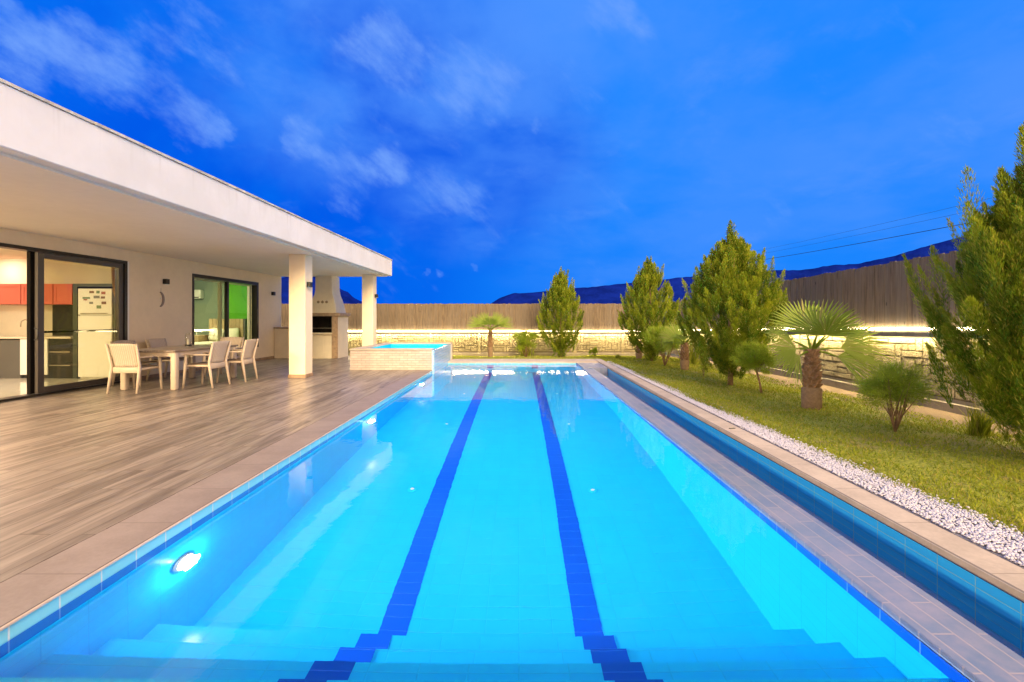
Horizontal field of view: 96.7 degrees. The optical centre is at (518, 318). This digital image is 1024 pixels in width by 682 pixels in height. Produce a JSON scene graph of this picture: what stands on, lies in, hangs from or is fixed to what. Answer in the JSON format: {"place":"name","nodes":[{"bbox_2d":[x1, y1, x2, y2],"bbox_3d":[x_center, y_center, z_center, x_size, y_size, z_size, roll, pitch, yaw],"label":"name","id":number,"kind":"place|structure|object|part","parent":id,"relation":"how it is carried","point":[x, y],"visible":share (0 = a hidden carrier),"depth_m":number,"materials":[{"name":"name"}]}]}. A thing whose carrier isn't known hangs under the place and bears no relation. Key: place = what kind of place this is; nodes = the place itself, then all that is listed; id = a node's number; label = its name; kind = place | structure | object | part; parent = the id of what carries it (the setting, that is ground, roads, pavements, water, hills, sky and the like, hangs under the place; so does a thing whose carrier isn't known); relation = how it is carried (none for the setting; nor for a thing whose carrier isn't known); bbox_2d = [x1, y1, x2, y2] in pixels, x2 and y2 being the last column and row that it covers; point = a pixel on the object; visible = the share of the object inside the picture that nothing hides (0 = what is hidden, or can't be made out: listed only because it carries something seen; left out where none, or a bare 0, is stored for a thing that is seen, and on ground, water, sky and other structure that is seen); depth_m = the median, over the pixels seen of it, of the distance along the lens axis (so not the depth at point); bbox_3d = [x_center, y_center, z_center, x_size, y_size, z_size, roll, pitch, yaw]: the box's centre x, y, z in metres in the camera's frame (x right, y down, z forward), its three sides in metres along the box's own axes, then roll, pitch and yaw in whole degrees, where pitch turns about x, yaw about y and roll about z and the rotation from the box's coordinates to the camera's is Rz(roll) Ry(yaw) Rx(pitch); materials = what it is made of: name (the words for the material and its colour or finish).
{"place":"outdoors","nodes":[
{"label":"outdoors","id":0,"kind":"place"},
{"bbox_2d":[0,356,416,582],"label":"deck","id":1,"kind":"structure","parent":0,"point":[78,466],"depth_m":5.11,"materials":[{"name":"brown wood"}]},
{"bbox_2d":[105,344,162,393],"bbox_3d":[-7.080,0.901,8.394,0.588,0.903,0.628,0,0,0],"label":"armchair","id":2,"kind":"object","parent":1,"relation":"on","point":[126,358],"visible":0.97,"depth_m":8.17,"materials":[{"name":"plastic"}]},
{"bbox_2d":[110,340,157,385],"bbox_3d":[-7.806,0.901,9.300,0.628,0.903,0.588,0,0,0],"label":"armchair","id":3,"kind":"object","parent":1,"relation":"on","point":[130,342],"visible":0.17,"depth_m":9.24,"materials":[{"name":"plastic"}]},
{"bbox_2d":[145,338,187,380],"bbox_3d":[-7.806,0.901,10.149,0.628,0.903,0.588,0,0,-2],"label":"armchair","id":4,"kind":"object","parent":1,"relation":"on","point":[157,342],"visible":0.45,"depth_m":10.07,"materials":[{"name":"plastic"}]},
{"bbox_2d":[120,345,237,389],"bbox_3d":[-6.950,0.975,9.450,1.080,0.750,1.920,0,0,0],"label":"dining table","id":5,"kind":"object","parent":1,"relation":"on","point":[173,353],"visible":0.73,"depth_m":8.59,"materials":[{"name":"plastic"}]},
{"bbox_2d":[0,78,391,402],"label":"house","id":6,"kind":"structure","parent":1,"relation":"on","point":[84,200],"depth_m":8.32,"materials":[{"name":"paint"}]},
{"bbox_2d":[20,339,48,377],"bbox_3d":[-10.795,0.898,10.390,0.610,0.880,0.620,0,0,0],"label":"dishwasher","id":7,"kind":"object","parent":6,"relation":"on","point":[23,357],"visible":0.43,"depth_m":10.12,"materials":[{"name":"white metal"}]},
{"bbox_2d":[0,305,72,377],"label":"kitchen counter","id":8,"kind":"object","parent":6,"relation":"on","point":[60,355],"visible":0.59,"depth_m":10.14,"materials":[{"name":"grey wood"}]},
{"bbox_2d":[0,284,72,304],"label":"wall cabinet","id":9,"kind":"object","parent":6,"relation":"attached to","point":[54,294],"depth_m":10.40,"materials":[{"name":"red"}]},
{"bbox_2d":[0,284,20,303],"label":"cabinet door","id":10,"kind":"structure","parent":9,"relation":"in","point":[9,293],"depth_m":10.40,"materials":[{"name":"red"}]},
{"bbox_2d":[21,284,52,303],"bbox_3d":[-11.008,-0.555,10.405,0.715,0.460,0.027,0,0,0],"label":"cabinet door","id":11,"kind":"structure","parent":9,"relation":"in","point":[48,288],"depth_m":10.39,"materials":[{"name":"red"}]},
{"bbox_2d":[53,284,72,303],"bbox_3d":[-10.418,-0.555,10.405,0.425,0.460,0.027,0,0,0],"label":"cabinet door","id":12,"kind":"structure","parent":9,"relation":"in","point":[62,293],"depth_m":10.40,"materials":[{"name":"red"}]},
{"bbox_2d":[0,243,128,401],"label":"sliding door","id":13,"kind":"structure","parent":6,"relation":"in","point":[35,256],"depth_m":7.94,"materials":[{"name":"black metal"}]},
{"bbox_2d":[73,284,114,377],"bbox_3d":[-9.445,0.283,10.438,0.970,2.110,0.615,0,0,0],"label":"fridge housing","id":14,"kind":"object","parent":6,"relation":"on","point":[76,287],"visible":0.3,"depth_m":10.13,"materials":[{"name":"grey"}]},
{"bbox_2d":[78,289,113,377],"bbox_3d":[-9.415,0.338,10.377,0.754,2.000,0.585,0,0,0],"label":"fridge","id":15,"kind":"object","parent":6,"relation":"on","point":[95,309],"visible":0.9,"depth_m":10.10,"materials":[{"name":"white metal"}]},
{"bbox_3d":[-9.415,-0.369,10.129,0.754,0.585,0.058,0,0,0],"label":"freezer door","id":16,"kind":"part","parent":15,"relation":"part of","materials":[{"name":"white metal"}]},
{"bbox_3d":[-9.415,0.623,10.129,0.754,1.370,0.058,0,0,0],"label":"fridge door","id":17,"kind":"part","parent":15,"relation":"part of","materials":[{"name":"white metal"}]},
{"bbox_2d":[111,267,114,363],"bbox_3d":[-8.640,-0.051,9.875,0.040,2.702,0.750,0,0,0],"label":"curtain","id":18,"kind":"object","parent":6,"relation":"hanging from","point":[113,276],"visible":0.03,"depth_m":9.70,"materials":[{"name":"brown fabric"}]},
{"bbox_2d":[160,292,164,306],"bbox_3d":[-8.287,-0.482,10.571,0.023,0.436,0.138,0,0,0],"label":"crescent ornament","id":19,"kind":"object","parent":6,"relation":"hanging from","point":[163,300],"visible":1,"depth_m":10.58,"materials":[{"name":"grey metal"}]},
{"bbox_2d":[163,279,169,283],"bbox_3d":[-8.254,-0.858,10.650,0.090,0.124,0.110,0,0,0],"label":"wall lamp","id":20,"kind":"object","parent":6,"relation":"attached to","point":[166,281],"visible":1,"depth_m":10.60,"materials":[{"name":"black metal"}]},
{"bbox_2d":[194,290,203,298],"bbox_3d":[-11.200,-0.820,15.482,0.840,0.300,0.215,0,0,0],"label":"air conditioner","id":21,"kind":"object","parent":6,"relation":"attached to","point":[198,294],"visible":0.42,"depth_m":15.39,"materials":[{"name":"white plastic"}]},
{"bbox_2d":[194,335,208,341],"bbox_3d":[-10.860,0.948,15.085,0.780,0.780,0.630,0,0,0],"label":"bedside table","id":22,"kind":"object","parent":6,"relation":"on","point":[199,338],"visible":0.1,"depth_m":14.96,"materials":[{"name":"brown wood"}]},
{"bbox_2d":[194,319,246,344],"bbox_3d":[-9.770,0.675,14.340,1.260,1.325,2.480,0,0,0],"label":"bed","id":23,"kind":"object","parent":6,"relation":"on","point":[237,327],"visible":0.38,"depth_m":15.20,"materials":[{"name":"white wood"}]},
{"bbox_2d":[192,273,259,353],"bbox_3d":[-8.405,-0.094,13.025,0.270,2.089,3.050,0,0,0],"label":"window","id":24,"kind":"structure","parent":6,"relation":"in","point":[255,285],"depth_m":13.04,"materials":[{"name":"black metal"}]},
{"bbox_2d":[182,340,231,387],"bbox_3d":[-6.194,0.901,9.060,0.628,0.903,0.588,0,0,0],"label":"armchair","id":25,"kind":"object","parent":1,"relation":"on","point":[217,358],"visible":1,"depth_m":8.95,"materials":[{"name":"fabric"}]},
{"bbox_2d":[204,337,243,376],"bbox_3d":[-6.930,0.901,10.726,0.588,0.903,0.628,0,0,0],"label":"armchair","id":26,"kind":"object","parent":1,"relation":"on","point":[238,341],"visible":0.37,"depth_m":10.96,"materials":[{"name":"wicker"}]},
{"bbox_2d":[216,339,258,382],"bbox_3d":[-6.074,0.901,9.853,0.628,0.903,0.588,0,0,-6],"label":"armchair","id":27,"kind":"object","parent":1,"relation":"on","point":[249,346],"visible":0.92,"depth_m":9.81,"materials":[{"name":"plastic"}]},
{"bbox_2d":[274,327,288,357],"bbox_3d":[-7.780,0.825,15.645,1.020,1.050,0.550,0,0,0],"label":"side counter","id":28,"kind":"object","parent":1,"relation":"on","point":[281,342],"visible":0.46,"depth_m":15.40,"materials":[{"name":"brown stone"}]},
{"bbox_2d":[312,276,350,358],"bbox_3d":[-6.660,-0.050,15.740,1.300,2.800,1.020,0,0,0],"label":"barbecue fireplace","id":29,"kind":"object","parent":1,"relation":"on","point":[330,315],"visible":0.81,"depth_m":15.43,"materials":[{"name":"beige concrete"}]},
{"bbox_2d":[349,343,452,372],"bbox_3d":[-3.300,1.273,13.405,2.240,0.954,3.130,0,0,0],"label":"raised spa tub","id":30,"kind":"object","parent":1,"relation":"in","point":[434,357],"visible":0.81,"depth_m":11.86,"materials":[{"name":"beige tile"}]},
{"bbox_2d":[281,277,361,303],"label":"hills","id":31,"kind":"structure","parent":0,"point":[347,297],"depth_m":482.23,"materials":[{"name":"blue"}]},
{"bbox_2d":[0,364,971,681],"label":"pool water","id":32,"kind":"structure","parent":0,"point":[512,522],"depth_m":2.52,"materials":[{"name":"blue liquid"}]},
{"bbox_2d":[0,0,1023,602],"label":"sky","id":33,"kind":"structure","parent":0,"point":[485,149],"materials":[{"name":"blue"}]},
{"bbox_2d":[491,236,966,319],"bbox_3d":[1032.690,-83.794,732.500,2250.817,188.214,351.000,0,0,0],"label":"hills","id":34,"kind":"structure","parent":0,"point":[607,294],"depth_m":679.35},
{"bbox_2d":[453,355,1023,555],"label":"lawn ground","id":35,"kind":"structure","parent":0,"point":[936,413],"depth_m":5.28,"materials":[{"name":"plant"}]},
{"bbox_2d":[465,312,512,356],"bbox_3d":[-1.133,0.640,17.866,1.945,1.884,0.975,0,0,0],"label":"fan palm","id":36,"kind":"object","parent":35,"relation":"on","point":[496,321],"visible":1,"depth_m":17.96,"materials":[{"name":"green plant"}]},
{"bbox_2d":[348,331,663,355],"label":"garden wall","id":37,"kind":"structure","parent":35,"relation":"on","point":[475,343],"depth_m":19.48,"materials":[{"name":"stone"}]},
{"bbox_2d":[281,303,662,330],"bbox_3d":[-3.900,-0.021,19.593,20.200,1.242,0.093,0,0,0],"label":"wooden fence","id":38,"kind":"object","parent":37,"relation":"on","point":[435,317],"visible":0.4,"depth_m":19.56,"materials":[{"name":"brown wood"}]},
{"bbox_2d":[511,330,539,356],"bbox_3d":[0.312,0.965,18.165,1.154,1.186,1.143,0,0,-17],"label":"round shrub","id":39,"kind":"object","parent":35,"relation":"on","point":[526,336],"visible":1,"depth_m":17.99,"materials":[{"name":"green plant"}]},
{"bbox_2d":[516,340,537,355],"bbox_3d":[0.361,1.071,19.233,1.202,1.016,1.145,0,0,29],"label":"weed clump","id":40,"kind":"object","parent":35,"relation":"on","point":[529,352],"visible":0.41,"depth_m":19.05,"materials":[{"name":"green plant"}]},
{"bbox_2d":[536,266,583,356],"bbox_3d":[1.762,-0.166,17.940,1.954,3.775,2.001,0,0,39],"label":"conifer tree","id":41,"kind":"object","parent":35,"relation":"on","point":[560,296],"visible":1,"depth_m":17.65,"materials":[{"name":"green plant"}]},
{"bbox_2d":[589,346,598,355],"bbox_3d":[3.005,1.350,18.165,0.473,0.515,0.406,0,0,-30],"label":"round shrub","id":42,"kind":"object","parent":35,"relation":"on","point":[594,350],"visible":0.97,"depth_m":18.11,"materials":[{"name":"green plant"}]},
{"bbox_2d":[629,336,642,358],"bbox_3d":[4.218,1.025,16.028,0.836,0.921,0.468,0,0,0],"label":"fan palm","id":43,"kind":"object","parent":35,"relation":"on","point":[638,353],"visible":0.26,"depth_m":15.92,"materials":[{"name":"plant"}]},
{"bbox_2d":[617,255,685,361],"bbox_3d":[4.204,-0.254,14.586,2.131,3.522,1.976,0,0,0],"label":"conifer tree","id":44,"kind":"object","parent":35,"relation":"on","point":[643,290],"visible":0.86,"depth_m":14.34,"materials":[{"name":"green plant"}]},
{"bbox_2d":[639,324,686,365],"bbox_3d":[4.264,0.749,13.052,1.490,1.279,1.458,0,0,45],"label":"round shrub","id":45,"kind":"object","parent":35,"relation":"on","point":[651,336],"visible":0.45,"depth_m":12.99,"materials":[{"name":"green plant"}]},
{"bbox_2d":[659,322,703,369],"bbox_3d":[4.302,0.745,11.867,1.350,1.322,0.890,0,0,-32],"label":"fan palm","id":46,"kind":"object","parent":35,"relation":"on","point":[684,358],"visible":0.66,"depth_m":11.93,"materials":[{"name":"green plant"}]},
{"bbox_2d":[674,335,708,364],"bbox_3d":[5.193,0.828,13.579,1.302,1.086,1.239,0,0,37],"label":"weed clump","id":47,"kind":"object","parent":35,"relation":"on","point":[693,359],"visible":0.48,"depth_m":13.53,"materials":[{"name":"green plant"}]},
{"bbox_2d":[698,350,707,375],"bbox_3d":[4.371,1.059,10.777,0.294,0.659,0.305,0,0,0],"label":"sapling","id":48,"kind":"object","parent":35,"relation":"on","point":[702,368],"visible":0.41,"depth_m":10.76,"materials":[{"name":"green plant"}]},
{"bbox_2d":[675,219,788,385],"bbox_3d":[4.381,-0.251,9.285,2.084,3.570,2.199,0,0,0],"label":"conifer tree","id":49,"kind":"object","parent":35,"relation":"on","point":[733,274],"visible":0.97,"depth_m":8.95,"materials":[{"name":"green plant"}]},
{"bbox_2d":[448,359,1023,601],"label":"garden coping","id":50,"kind":"object","parent":35,"relation":"on","point":[1001,573],"visible":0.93,"depth_m":3.34,"materials":[{"name":"beige stone"}]},
{"bbox_2d":[608,369,1023,627],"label":"trough","id":51,"kind":"object","parent":50,"relation":"attached to","point":[999,601],"visible":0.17,"depth_m":3.12,"materials":[{"name":"tile"}]},
{"bbox_2d":[601,373,1023,657],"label":"trough water","id":52,"kind":"structure","parent":51,"relation":"in","point":[999,627],"depth_m":2.98,"materials":[{"name":"blue liquid"}]},
{"bbox_2d":[726,337,778,392],"bbox_3d":[4.269,0.864,8.342,1.064,1.074,1.036,0,0,0],"label":"round shrub","id":53,"kind":"object","parent":35,"relation":"on","point":[750,353],"visible":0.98,"depth_m":8.25,"materials":[{"name":"green plant"}]},
{"bbox_2d":[762,299,898,409],"bbox_3d":[4.690,0.557,6.913,1.817,1.774,1.268,0,0,31],"label":"fan palm","id":54,"kind":"object","parent":35,"relation":"on","point":[812,321],"visible":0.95,"depth_m":6.92,"materials":[{"name":"green plant"}]},
{"bbox_2d":[667,327,1021,429],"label":"garden wall","id":55,"kind":"structure","parent":35,"relation":"on","point":[904,346],"depth_m":7.69,"materials":[{"name":"stone"}]},
{"bbox_2d":[670,251,990,331],"bbox_3d":[6.444,-0.255,7.750,0.093,1.664,23.500,0,0,0],"label":"wooden fence","id":56,"kind":"object","parent":55,"relation":"on","point":[880,296],"visible":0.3,"depth_m":8.16,"materials":[{"name":"brown wood"}]},
{"bbox_2d":[848,358,941,431],"bbox_3d":[4.529,0.915,5.491,0.913,0.929,0.963,0,0,-39],"label":"round shrub","id":57,"kind":"object","parent":35,"relation":"on","point":[884,380],"visible":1,"depth_m":5.42,"materials":[{"name":"green plant"}]},
{"bbox_2d":[901,121,1023,461],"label":"conifer tree","id":58,"kind":"object","parent":35,"relation":"on","point":[992,251],"visible":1,"depth_m":4.18,"materials":[{"name":"green plant"}]},
{"bbox_2d":[952,404,997,436],"bbox_3d":[5.393,1.165,5.297,0.523,0.405,0.447,0,0,-10],"label":"weed clump","id":59,"kind":"object","parent":35,"relation":"on","point":[979,424],"visible":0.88,"depth_m":5.27,"materials":[{"name":"green plant"}]},
{"bbox_2d":[607,361,1023,568],"bbox_3d":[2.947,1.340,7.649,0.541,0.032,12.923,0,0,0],"label":"gravel","id":60,"kind":"structure","parent":0,"point":[981,533],"depth_m":3.43,"materials":[{"name":"white gravel"}]},
{"label":"pool floor","id":61,"kind":"structure","parent":0,"visible":0},
{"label":"pool wall","id":62,"kind":"structure","parent":61,"relation":"on","visible":0},
{"bbox_2d":[583,369,1023,681],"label":"overflow ledge","id":63,"kind":"object","parent":62,"relation":"attached to","point":[969,650],"visible":0.42,"depth_m":2.50,"materials":[{"name":"tile"}]},
{"bbox_2d":[576,363,607,372],"bbox_3d":[2.136,1.740,13.449,0.691,0.720,1.498,0,0,0],"label":"ledge end","id":64,"kind":"object","parent":63,"relation":"attached to","point":[599,368],"visible":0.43,"depth_m":13.03,"materials":[{"name":"stone"}]},
{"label":"waterline tiles","id":65,"kind":"structure","parent":62,"relation":"attached to","visible":0},
{"bbox_2d":[0,363,575,644],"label":"pool edge tiles","id":66,"kind":"object","parent":65,"relation":"on","point":[21,625],"visible":0.39,"depth_m":2.83,"materials":[{"name":"blue tile"}]},
{"bbox_2d":[0,370,430,626],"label":"pool coping","id":67,"kind":"object","parent":66,"relation":"on","point":[23,592],"visible":1,"depth_m":2.98,"materials":[{"name":"stone"}]},
{"bbox_2d":[0,370,431,631],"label":"coping nosing","id":68,"kind":"object","parent":67,"relation":"attached to","point":[90,575],"visible":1,"depth_m":2.76,"materials":[{"name":"beige stone"}]},
{"label":"ground","id":69,"kind":"structure","parent":0,"visible":0},
{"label":"utility pole","id":70,"kind":"object","parent":69,"relation":"on","visible":0},
{"bbox_2d":[765,223,965,259],"bbox_3d":[28.350,-6.550,42.000,0.044,1.138,36.008,0,0,-1],"label":"power cable","id":71,"kind":"object","parent":70,"relation":"attached to","point":[873,240],"visible":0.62,"depth_m":35.91,"materials":[{"name":"black plastic"}]},
{"bbox_2d":[758,198,989,250],"bbox_3d":[28.350,-7.750,42.000,0.016,1.014,36.007,0,0,-1],"label":"power cable","id":72,"kind":"object","parent":70,"relation":"attached to","point":[878,224],"visible":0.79,"depth_m":35.17,"materials":[{"name":"black plastic"}]},
{"bbox_2d":[768,206,990,252],"bbox_3d":[28.350,-7.275,42.000,0.016,1.064,36.007,0,0,-1],"label":"power cable","id":73,"kind":"object","parent":70,"relation":"attached to","point":[883,229],"visible":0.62,"depth_m":35.54,"materials":[{"name":"black plastic"}]}
]}

